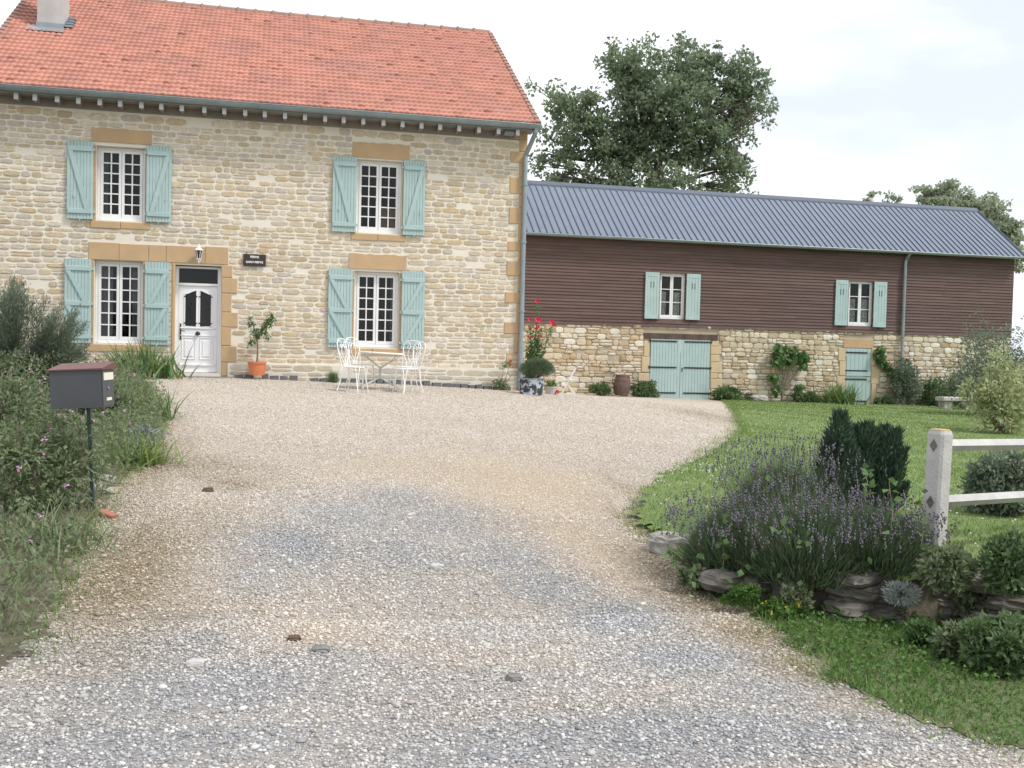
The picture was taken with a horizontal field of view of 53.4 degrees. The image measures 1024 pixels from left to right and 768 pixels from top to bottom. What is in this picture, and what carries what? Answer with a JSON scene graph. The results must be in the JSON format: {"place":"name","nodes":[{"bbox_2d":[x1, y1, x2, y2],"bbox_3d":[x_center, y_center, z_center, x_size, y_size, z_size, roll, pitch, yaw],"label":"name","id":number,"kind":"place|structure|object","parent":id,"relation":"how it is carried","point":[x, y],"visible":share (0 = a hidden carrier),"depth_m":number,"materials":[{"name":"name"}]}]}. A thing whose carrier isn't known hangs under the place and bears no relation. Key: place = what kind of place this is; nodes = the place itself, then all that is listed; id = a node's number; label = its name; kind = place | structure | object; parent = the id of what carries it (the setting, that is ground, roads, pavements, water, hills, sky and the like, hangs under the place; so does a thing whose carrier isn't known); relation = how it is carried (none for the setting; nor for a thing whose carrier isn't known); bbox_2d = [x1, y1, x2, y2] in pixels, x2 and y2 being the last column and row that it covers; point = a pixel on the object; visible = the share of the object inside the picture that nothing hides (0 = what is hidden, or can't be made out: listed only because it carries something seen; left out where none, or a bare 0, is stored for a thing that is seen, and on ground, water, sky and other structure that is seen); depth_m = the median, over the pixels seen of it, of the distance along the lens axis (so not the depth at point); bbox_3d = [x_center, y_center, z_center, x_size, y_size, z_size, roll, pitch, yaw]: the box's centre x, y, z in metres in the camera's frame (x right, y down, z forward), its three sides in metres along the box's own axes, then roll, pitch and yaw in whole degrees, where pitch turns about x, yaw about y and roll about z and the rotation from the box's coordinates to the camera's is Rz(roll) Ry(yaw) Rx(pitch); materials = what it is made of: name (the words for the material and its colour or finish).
{"place":"outdoors","nodes":[
{"label":"outdoors","id":0,"kind":"place"},
{"bbox_2d":[0,372,1023,767],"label":"gravel driveway","id":1,"kind":"structure","parent":0,"point":[486,404],"depth_m":5.65,"materials":[{"name":"beige gravel"}]},
{"bbox_2d":[0,487,154,563],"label":"sword leaf clump","id":2,"kind":"object","parent":1,"relation":"on","point":[79,541],"visible":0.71,"depth_m":6.61,"materials":[{"name":"green plant"}]},
{"bbox_2d":[0,353,181,669],"bbox_3d":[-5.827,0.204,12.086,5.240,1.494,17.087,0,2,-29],"label":"border grasses","id":3,"kind":"object","parent":1,"relation":"on","point":[23,579],"visible":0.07,"depth_m":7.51,"materials":[{"name":"green plant"}]},
{"bbox_2d":[0,363,83,452],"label":"shrub","id":4,"kind":"object","parent":3,"relation":"on","point":[9,400],"visible":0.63,"depth_m":9.04,"materials":[{"name":"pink plant"}]},
{"bbox_2d":[0,272,92,381],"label":"conifer shrub","id":5,"kind":"object","parent":3,"relation":"on","point":[14,309],"visible":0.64,"depth_m":13.86,"materials":[{"name":"green plant"}]},
{"bbox_2d":[3,346,155,541],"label":"border flowers","id":6,"kind":"object","parent":3,"relation":"on","point":[65,485],"visible":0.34,"depth_m":9.97,"materials":[{"name":"pink plant"}]},
{"bbox_2d":[1,349,165,612],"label":"dry stalks","id":7,"kind":"object","parent":3,"relation":"on","point":[69,468],"visible":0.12,"depth_m":8.40,"materials":[{"name":"plant"}]},
{"bbox_2d":[0,343,168,646],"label":"border weeds","id":8,"kind":"object","parent":3,"relation":"on","point":[4,557],"visible":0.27,"depth_m":7.66,"materials":[{"name":"green plant"}]},
{"bbox_2d":[96,474,115,483],"bbox_3d":[-3.439,0.814,8.618,0.160,0.098,0.124,1,2,-13],"label":"rock","id":9,"kind":"object","parent":3,"relation":"on","point":[113,480],"visible":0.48,"depth_m":8.58,"materials":[{"name":"beige stone"}]},
{"bbox_2d":[87,419,197,473],"bbox_3d":[-3.625,0.581,9.620,1.110,0.460,1.204,3,3,35],"label":"sword leaf clump","id":10,"kind":"object","parent":3,"relation":"on","point":[156,455],"visible":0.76,"depth_m":9.64,"materials":[{"name":"green plant"}]},
{"bbox_2d":[128,424,165,442],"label":"shrub","id":11,"kind":"object","parent":3,"relation":"on","point":[140,428],"visible":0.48,"depth_m":10.73,"materials":[{"name":"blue plant"}]},
{"bbox_2d":[114,385,194,420],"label":"sword leaf clump","id":12,"kind":"object","parent":3,"relation":"on","point":[168,410],"visible":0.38,"depth_m":12.90,"materials":[{"name":"green plant"}]},
{"bbox_2d":[99,509,117,518],"bbox_3d":[-2.965,0.962,7.476,0.140,0.040,0.060,15,14,26],"label":"brick fragment","id":13,"kind":"object","parent":1,"relation":"on","point":[107,514],"visible":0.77,"depth_m":7.46,"materials":[{"name":"orange brick"}]},
{"bbox_2d":[93,338,203,378],"bbox_3d":[-7.093,-0.529,19.711,2.172,0.814,2.347,1,2,-13],"label":"iris clump","id":14,"kind":"object","parent":1,"relation":"on","point":[162,369],"visible":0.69,"depth_m":19.41,"materials":[{"name":"green plant"}]},
{"bbox_2d":[113,369,183,405],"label":"sword leaf clump","id":15,"kind":"object","parent":1,"relation":"on","point":[137,390],"visible":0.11,"depth_m":14.07,"materials":[{"name":"green plant"}]},
{"bbox_2d":[185,658,203,667],"bbox_3d":[-1.501,1.325,4.818,0.088,0.047,0.069,1,2,-13],"label":"loose stone","id":16,"kind":"object","parent":1,"relation":"on","point":[196,662],"visible":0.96,"depth_m":4.80,"materials":[{"name":"stone"}]},
{"bbox_2d":[247,361,266,374],"bbox_3d":[-5.220,-0.322,20.846,0.387,0.275,0.387,1,2,-13],"label":"flower pot","id":17,"kind":"object","parent":1,"relation":"on","point":[256,368],"visible":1,"depth_m":20.71,"materials":[{"name":"ceramic"}]},
{"bbox_2d":[246,311,276,361],"bbox_3d":[-5.116,-0.972,20.836,0.631,1.075,0.307,1,2,-13],"label":"peach tree","id":18,"kind":"object","parent":17,"relation":"on","point":[264,326],"visible":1,"depth_m":20.82,"materials":[{"name":"green plant"}]},
{"bbox_2d":[287,634,301,641],"bbox_3d":[-1.115,1.306,5.220,0.073,0.041,0.057,1,2,-13],"label":"loose stone","id":19,"kind":"object","parent":1,"relation":"on","point":[295,637],"visible":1,"depth_m":5.20,"materials":[{"name":"stone"}]},
{"bbox_2d":[312,644,329,653],"bbox_3d":[-0.953,1.327,5.081,0.093,0.052,0.074,1,2,-13],"label":"loose stone","id":20,"kind":"object","parent":1,"relation":"on","point":[323,648],"visible":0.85,"depth_m":5.06,"materials":[{"name":"grey stone"}]},
{"bbox_2d":[326,369,342,382],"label":"rosemary tuft","id":21,"kind":"object","parent":1,"relation":"on","point":[332,377],"visible":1,"depth_m":20.98,"materials":[{"name":"green plant"}]},
{"bbox_2d":[336,338,368,392],"bbox_3d":[-2.924,-0.343,18.677,0.506,0.979,0.445,3,2,19],"label":"bistro chair","id":22,"kind":"object","parent":1,"relation":"on","point":[345,363],"visible":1,"depth_m":18.68,"materials":[{"name":"white metal"}]},
{"bbox_2d":[345,337,375,387],"bbox_3d":[-2.929,-0.412,19.699,0.505,0.979,0.445,4,2,29],"label":"bistro chair","id":23,"kind":"object","parent":1,"relation":"on","point":[353,363],"visible":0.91,"depth_m":19.72,"materials":[{"name":"white metal"}]},
{"bbox_2d":[359,351,403,391],"bbox_3d":[-2.514,-0.242,19.430,0.860,0.730,0.619,3,2,-15],"label":"bistro table","id":24,"kind":"object","parent":1,"relation":"on","point":[379,367],"visible":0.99,"depth_m":19.37,"materials":[{"name":"white metal"}]},
{"bbox_2d":[388,340,420,390],"bbox_3d":[-2.085,-0.365,19.793,0.445,0.979,0.506,4,4,33],"label":"bistro chair","id":25,"kind":"object","parent":1,"relation":"on","point":[402,366],"visible":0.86,"depth_m":19.89,"materials":[{"name":"white metal"}]},
{"bbox_2d":[392,341,425,393],"bbox_3d":[-1.941,-0.320,19.286,0.506,0.979,0.445,-2,5,-36],"label":"bistro chair","id":26,"kind":"object","parent":1,"relation":"on","point":[414,368],"visible":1,"depth_m":19.30,"materials":[{"name":"white metal"}]},
{"bbox_2d":[430,563,443,570],"bbox_3d":[-0.494,1.210,6.718,0.096,0.056,0.076,1,2,-13],"label":"loose stone","id":27,"kind":"object","parent":1,"relation":"on","point":[437,566],"visible":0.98,"depth_m":6.69,"materials":[{"name":"stone"}]},
{"bbox_2d":[0,379,1023,761],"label":"edge grass","id":28,"kind":"structure","parent":1,"relation":"on","point":[730,433],"depth_m":5.81,"materials":[{"name":"green plant"}]},
{"bbox_2d":[505,672,521,681],"bbox_3d":[0.008,1.392,4.818,0.079,0.046,0.066,1,2,-13],"label":"loose stone","id":29,"kind":"object","parent":1,"relation":"on","point":[512,677],"visible":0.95,"depth_m":4.80,"materials":[{"name":"grey stone"}]},
{"bbox_2d":[518,378,544,394],"bbox_3d":[0.401,0.053,21.273,0.583,0.348,0.426,1,2,-13],"label":"zinc tub","id":30,"kind":"object","parent":1,"relation":"on","point":[528,386],"visible":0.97,"depth_m":21.11,"materials":[{"name":"metal"}]},
{"bbox_2d":[517,357,555,378],"bbox_3d":[0.525,-0.316,21.282,0.838,0.533,0.697,1,2,-13],"label":"lavender ball","id":31,"kind":"object","parent":30,"relation":"on","point":[541,366],"visible":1,"depth_m":21.17,"materials":[{"name":"green plant"}]},
{"bbox_2d":[544,379,559,394],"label":"geranium","id":32,"kind":"object","parent":1,"relation":"on","point":[549,387],"visible":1,"depth_m":22.26,"materials":[{"name":"white ceramic"}]},
{"bbox_2d":[562,368,575,393],"bbox_3d":[1.436,-0.081,25.669,0.351,0.676,0.333,2,2,9],"label":"folding chair","id":33,"kind":"object","parent":1,"relation":"on","point":[566,382],"visible":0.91,"depth_m":25.55,"materials":[{"name":"white metal"}]},
{"bbox_2d":[588,381,611,395],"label":"shrub","id":34,"kind":"object","parent":1,"relation":"on","point":[601,389],"visible":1,"depth_m":30.59,"materials":[{"name":"green plant"}]},
{"bbox_2d":[613,375,630,395],"bbox_3d":[3.341,0.040,30.913,0.520,0.625,0.515,4,1,-13],"label":"wooden barrel","id":35,"kind":"object","parent":1,"relation":"on","point":[622,385],"visible":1,"depth_m":30.71,"materials":[{"name":"brown wood"}]},
{"bbox_2d":[645,531,685,554],"bbox_3d":[1.149,1.185,7.534,0.320,0.198,0.242,0,3,-35],"label":"rock","id":36,"kind":"object","parent":1,"relation":"on","point":[656,541],"visible":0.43,"depth_m":7.44,"materials":[{"name":"grey stone"}]},
{"bbox_2d":[718,582,761,607],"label":"weed clump","id":37,"kind":"object","parent":1,"relation":"on","point":[742,594],"visible":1,"depth_m":6.07,"materials":[{"name":"green plant"}]},
{"bbox_2d":[0,0,1023,358],"label":"sky","id":38,"kind":"structure","parent":0,"point":[876,95],"materials":[{"name":"white"}]},
{"bbox_2d":[629,399,1023,589],"bbox_3d":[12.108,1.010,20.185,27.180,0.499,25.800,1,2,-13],"label":"lawn","id":39,"kind":"structure","parent":0,"point":[685,498],"depth_m":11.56,"materials":[{"name":"green plant"}]},
{"bbox_2d":[711,385,745,400],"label":"shrub","id":40,"kind":"object","parent":39,"relation":"on","point":[722,392],"visible":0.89,"depth_m":31.55,"materials":[{"name":"green plant"}]},
{"bbox_2d":[654,475,812,580],"bbox_3d":[1.539,0.935,6.768,1.301,0.638,1.266,1,2,-13],"label":"lavender bush","id":41,"kind":"object","parent":39,"relation":"on","point":[702,540],"visible":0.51,"depth_m":6.63,"materials":[{"name":"plant"}]},
{"bbox_2d":[749,394,767,400],"bbox_3d":[7.715,0.452,31.936,0.697,0.255,0.446,1,2,-13],"label":"rock","id":42,"kind":"object","parent":39,"relation":"on","point":[759,397],"visible":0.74,"depth_m":31.75,"materials":[{"name":"beige stone"}]},
{"bbox_2d":[766,343,811,400],"bbox_3d":[8.781,-0.363,32.328,1.652,1.873,0.484,1,2,-13],"label":"fig tree","id":43,"kind":"object","parent":39,"relation":"on","point":[800,359],"visible":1,"depth_m":32.28,"materials":[{"name":"green plant"}]},
{"bbox_2d":[696,426,886,511],"bbox_3d":[1.910,0.704,7.066,1.230,0.818,1.222,1,2,-13],"label":"lavender bush","id":44,"kind":"object","parent":39,"relation":"on","point":[772,471],"visible":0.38,"depth_m":6.93,"materials":[{"name":"green plant"}]},
{"bbox_2d":[791,391,822,402],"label":"shrub","id":45,"kind":"object","parent":39,"relation":"on","point":[810,396],"visible":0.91,"depth_m":32.15,"materials":[{"name":"green plant"}]},
{"bbox_2d":[701,470,918,589],"bbox_3d":[1.890,0.883,6.446,1.255,0.676,1.282,1,2,-13],"label":"lavender bush","id":46,"kind":"object","parent":39,"relation":"on","point":[814,563],"visible":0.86,"depth_m":6.20,"materials":[{"name":"green plant"}]},
{"bbox_2d":[649,399,1023,547],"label":"clover flowers","id":47,"kind":"object","parent":39,"relation":"on","point":[1012,521],"visible":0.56,"depth_m":12.15,"materials":[{"name":"plant"}]},
{"bbox_2d":[812,379,870,404],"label":"yucca clump","id":48,"kind":"object","parent":39,"relation":"on","point":[840,397],"visible":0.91,"depth_m":32.13,"materials":[{"name":"green plant"}]},
{"bbox_2d":[813,405,911,511],"bbox_3d":[2.462,0.597,7.262,0.773,0.904,0.556,1,2,-13],"label":"juniper","id":49,"kind":"object","parent":39,"relation":"on","point":[879,450],"visible":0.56,"depth_m":7.13,"materials":[{"name":"green plant"}]},
{"bbox_2d":[806,484,956,575],"bbox_3d":[2.259,0.889,6.368,0.999,0.515,0.976,3,3,33],"label":"lavender bush","id":50,"kind":"object","parent":39,"relation":"on","point":[905,552],"visible":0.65,"depth_m":6.16,"materials":[{"name":"green plant"}]},
{"bbox_2d":[873,395,892,404],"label":"shrub","id":51,"kind":"object","parent":39,"relation":"on","point":[884,399],"visible":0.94,"depth_m":32.95,"materials":[{"name":"green plant"}]},
{"bbox_2d":[872,346,899,403],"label":"climbing vine","id":52,"kind":"object","parent":39,"relation":"on","point":[879,356],"visible":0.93,"depth_m":33.19,"materials":[{"name":"green plant"}]},
{"bbox_2d":[886,356,922,404],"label":"shrub","id":53,"kind":"object","parent":39,"relation":"on","point":[904,377],"visible":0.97,"depth_m":32.98,"materials":[{"name":"green plant"}]},
{"bbox_2d":[916,375,951,405],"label":"shrub","id":54,"kind":"object","parent":39,"relation":"on","point":[930,393],"visible":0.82,"depth_m":33.15,"materials":[{"name":"green plant"}]},
{"bbox_2d":[911,542,980,595],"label":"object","id":55,"kind":"object","parent":39,"relation":"on","point":[949,568],"visible":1,"depth_m":5.84,"materials":[{"name":"green plant"}]},
{"bbox_2d":[945,369,971,405],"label":"shrub","id":56,"kind":"object","parent":39,"relation":"on","point":[953,394],"visible":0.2,"depth_m":33.48,"materials":[{"name":"green plant"}]},
{"bbox_2d":[956,345,1023,433],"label":"shrub","id":57,"kind":"object","parent":39,"relation":"on","point":[998,395],"visible":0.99,"depth_m":21.24,"materials":[{"name":"green plant"}]},
{"bbox_2d":[956,450,1023,516],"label":"shrub","id":58,"kind":"object","parent":39,"relation":"on","point":[999,472],"visible":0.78,"depth_m":8.19,"materials":[{"name":"green plant"}]},
{"bbox_2d":[648,530,1023,623],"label":"earth bank","id":59,"kind":"structure","parent":0,"point":[927,604],"depth_m":6.19,"materials":[{"name":"soil"}]},
{"bbox_2d":[649,360,1023,401],"bbox_3d":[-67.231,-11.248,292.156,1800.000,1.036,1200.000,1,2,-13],"label":"ground","id":60,"kind":"structure","parent":0,"point":[1008,386],"depth_m":166.05,"materials":[{"name":"green plant"}]},
{"bbox_2d":[0,347,66,402],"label":"shrub","id":61,"kind":"object","parent":60,"relation":"on","point":[14,361],"visible":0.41,"depth_m":13.57,"materials":[{"name":"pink plant"}]},
{"bbox_2d":[0,413,110,511],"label":"shrub","id":62,"kind":"object","parent":60,"relation":"on","point":[42,450],"visible":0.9,"depth_m":7.49,"materials":[{"name":"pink plant"}]},
{"bbox_2d":[47,362,114,508],"bbox_3d":[-3.202,0.443,7.636,0.401,1.208,0.292,-2,2,-4],"label":"mailbox","id":63,"kind":"object","parent":60,"relation":"on","point":[88,386],"visible":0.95,"depth_m":7.49,"materials":[{"name":"grey metal"}]},
{"bbox_2d":[101,370,113,405],"bbox_3d":[-3.020,0.030,7.632,0.015,0.263,0.250,-2,2,-4],"label":"door","id":64,"kind":"structure","parent":63,"relation":"in","point":[106,375],"depth_m":7.61,"materials":[{"name":"grey metal"}]},
{"bbox_2d":[63,384,138,420],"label":"shrub","id":65,"kind":"object","parent":60,"relation":"on","point":[120,398],"visible":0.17,"depth_m":12.45,"materials":[{"name":"green plant"}]},
{"bbox_2d":[0,0,541,390],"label":"farmhouse","id":66,"kind":"object","parent":60,"relation":"on","point":[364,182],"visible":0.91,"depth_m":21.34,"materials":[{"name":"stone"}]},
{"bbox_2d":[95,260,142,343],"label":"window","id":67,"kind":"structure","parent":66,"relation":"in","point":[119,284],"depth_m":20.70,"materials":[{"name":"white paint"}]},
{"bbox_2d":[97,147,144,221],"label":"window","id":68,"kind":"structure","parent":66,"relation":"in","point":[121,171],"depth_m":20.62,"materials":[{"name":"white paint"}]},
{"bbox_2d":[178,285,217,372],"bbox_3d":[-6.490,-1.130,21.043,0.760,1.779,0.160,1,2,-13],"label":"front door","id":69,"kind":"structure","parent":66,"relation":"in","point":[197,304],"depth_m":21.05,"materials":[{"name":"white paint"}]},
{"bbox_2d":[194,244,202,263],"bbox_3d":[-6.356,-2.644,20.669,0.180,0.400,0.238,1,2,-13],"label":"wall lantern","id":70,"kind":"object","parent":66,"relation":"attached to","point":[198,251],"depth_m":20.61,"materials":[{"name":"white paint"}]},
{"bbox_2d":[243,252,265,266],"bbox_3d":[-5.312,-2.572,21.016,0.450,0.280,0.040,1,2,-13],"label":"house sign","id":71,"kind":"object","parent":66,"relation":"attached to","point":[254,260],"visible":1,"depth_m":21.00,"materials":[{"name":"grey"}]},
{"bbox_2d":[353,272,397,347],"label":"window","id":72,"kind":"structure","parent":66,"relation":"in","point":[375,293],"depth_m":21.89,"materials":[{"name":"white paint"}]},
{"bbox_2d":[356,160,401,233],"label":"window","id":73,"kind":"structure","parent":66,"relation":"in","point":[378,203],"depth_m":21.80,"materials":[{"name":"white paint"}]},
{"bbox_2d":[491,359,511,390],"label":"rose bush","id":74,"kind":"object","parent":60,"relation":"on","point":[499,382],"visible":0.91,"depth_m":21.99,"materials":[{"name":"green plant"}]},
{"bbox_2d":[523,296,555,377],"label":"hollyhock","id":75,"kind":"object","parent":60,"relation":"on","point":[534,351],"visible":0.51,"depth_m":22.70,"materials":[{"name":"green plant"}]},
{"bbox_2d":[630,379,659,397],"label":"shrub","id":76,"kind":"object","parent":60,"relation":"on","point":[643,388],"visible":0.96,"depth_m":30.95,"materials":[{"name":"green plant"}]},
{"bbox_2d":[523,30,779,372],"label":"plane tree","id":77,"kind":"object","parent":60,"relation":"on","point":[681,93],"visible":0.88,"depth_m":45.30,"materials":[{"name":"green plant"}]},
{"bbox_2d":[523,180,1023,405],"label":"barn","id":78,"kind":"structure","parent":60,"relation":"on","point":[726,289],"depth_m":32.47,"materials":[{"name":"wood"}]},
{"bbox_2d":[649,339,680,398],"bbox_3d":[4.726,-0.467,31.644,1.035,1.874,0.065,1,2,-13],"label":"barn door","id":79,"kind":"structure","parent":78,"relation":"in","point":[664,366],"depth_m":31.65,"materials":[{"name":"green wood"}]},
{"bbox_2d":[659,273,684,319],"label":"window","id":80,"kind":"structure","parent":78,"relation":"in","point":[671,294],"depth_m":31.78,"materials":[{"name":"white paint"}]},
{"bbox_2d":[679,339,711,399],"bbox_3d":[5.748,-0.451,31.880,1.030,1.874,0.065,1,2,-13],"label":"barn door","id":81,"kind":"structure","parent":78,"relation":"in","point":[694,354],"depth_m":31.86,"materials":[{"name":"green wood"}]},
{"bbox_2d":[845,376,869,403],"bbox_3d":[11.241,0.214,33.166,0.916,0.928,0.088,1,2,-13],"label":"stable door leaf","id":82,"kind":"structure","parent":78,"relation":"in","point":[859,380],"depth_m":33.20,"materials":[{"name":"green wood"}]},
{"bbox_2d":[845,348,870,375],"bbox_3d":[11.266,-0.704,33.132,0.920,0.885,0.088,1,2,-13],"label":"stable door leaf","id":83,"kind":"structure","parent":78,"relation":"in","point":[858,361],"depth_m":33.13,"materials":[{"name":"green wood"}]},
{"bbox_2d":[848,281,872,325],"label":"window","id":84,"kind":"structure","parent":78,"relation":"in","point":[860,292],"depth_m":33.26,"materials":[{"name":"white paint"}]},
{"bbox_2d":[662,464,930,587],"bbox_3d":[1.742,1.028,6.231,1.474,1.150,0.928,1,2,-13],"label":"bindweed","id":85,"kind":"object","parent":60,"relation":"on","point":[898,499],"visible":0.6,"depth_m":6.04,"materials":[{"name":"green plant"}]},
{"bbox_2d":[697,568,1023,624],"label":"dry stone wall","id":86,"kind":"structure","parent":60,"relation":"on","point":[859,595],"depth_m":6.12,"materials":[{"name":"grey stone"}]},
{"bbox_2d":[675,563,707,587],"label":"weed clump","id":87,"kind":"object","parent":86,"relation":"on","point":[683,577],"visible":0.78,"depth_m":6.46,"materials":[{"name":"green plant"}]},
{"bbox_2d":[880,580,922,607],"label":"silver plant","id":88,"kind":"object","parent":86,"relation":"attached to","point":[905,587],"visible":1,"depth_m":6.02,"materials":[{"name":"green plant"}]},
{"bbox_2d":[950,555,1001,622],"bbox_3d":[2.859,1.265,6.292,0.643,0.504,0.482,1,2,-13],"label":"weed clump","id":89,"kind":"object","parent":86,"relation":"on","point":[968,597],"visible":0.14,"depth_m":6.14,"materials":[{"name":"green plant"}]},
{"bbox_2d":[859,189,903,202],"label":"distant tree","id":90,"kind":"object","parent":60,"relation":"on","point":[871,194],"visible":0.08,"depth_m":59.82,"materials":[{"name":"green plant"}]},
{"bbox_2d":[927,616,975,663],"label":"weed clump","id":91,"kind":"object","parent":60,"relation":"on","point":[945,637],"visible":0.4,"depth_m":5.42,"materials":[{"name":"green plant"}]},
{"bbox_2d":[935,396,968,409],"bbox_3d":[13.831,0.621,31.714,1.200,0.430,0.400,1,2,-13],"label":"stone bench","id":92,"kind":"object","parent":60,"relation":"on","point":[944,402],"visible":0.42,"depth_m":31.50,"materials":[{"name":"stone"}]},
{"bbox_2d":[907,178,999,213],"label":"distant tree","id":93,"kind":"object","parent":60,"relation":"on","point":[937,196],"visible":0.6,"depth_m":57.75,"materials":[{"name":"green plant"}]},
{"bbox_2d":[923,428,1023,552],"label":"post and rail fence","id":94,"kind":"object","parent":60,"relation":"on","point":[942,444],"visible":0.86,"depth_m":6.44,"materials":[{"name":"wood"}]},
{"bbox_2d":[935,309,1023,417],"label":"shrub","id":95,"kind":"object","parent":60,"relation":"on","point":[978,361],"visible":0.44,"depth_m":27.48,"materials":[{"name":"green plant"}]},
{"bbox_2d":[954,608,1023,680],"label":"weed clump","id":96,"kind":"object","parent":60,"relation":"on","point":[997,641],"visible":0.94,"depth_m":5.22,"materials":[{"name":"green plant"}]},
{"bbox_2d":[980,196,1023,273],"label":"distant tree","id":97,"kind":"object","parent":60,"relation":"on","point":[1008,227],"visible":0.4,"depth_m":51.48,"materials":[{"name":"green plant"}]},
{"bbox_2d":[711,591,1023,747],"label":"verge","id":98,"kind":"structure","parent":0,"point":[984,716],"depth_m":4.98,"materials":[{"name":"green plant"}]},
{"bbox_2d":[754,595,810,619],"bbox_3d":[1.608,1.333,6.062,0.345,0.146,0.208,0,2,-24],"label":"marigold","id":99,"kind":"object","parent":98,"relation":"on","point":[771,606],"visible":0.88,"depth_m":6.04,"materials":[{"name":"green plant"}]},
{"bbox_2d":[776,583,814,612],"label":"weed clump","id":100,"kind":"object","parent":98,"relation":"on","point":[802,596],"visible":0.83,"depth_m":6.06,"materials":[{"name":"green plant"}]},
{"bbox_2d":[691,565,1023,741],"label":"ground ivy","id":101,"kind":"object","parent":98,"relation":"on","point":[881,647],"visible":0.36,"depth_m":5.29,"materials":[{"name":"green plant"}]},
{"bbox_2d":[901,616,937,647],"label":"weed clump","id":102,"kind":"object","parent":98,"relation":"on","point":[916,629],"visible":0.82,"depth_m":5.62,"materials":[{"name":"green plant"}]},
{"bbox_2d":[977,527,1023,598],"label":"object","id":103,"kind":"object","parent":98,"relation":"on","point":[1002,557],"visible":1,"depth_m":5.78,"materials":[{"name":"green plant"}]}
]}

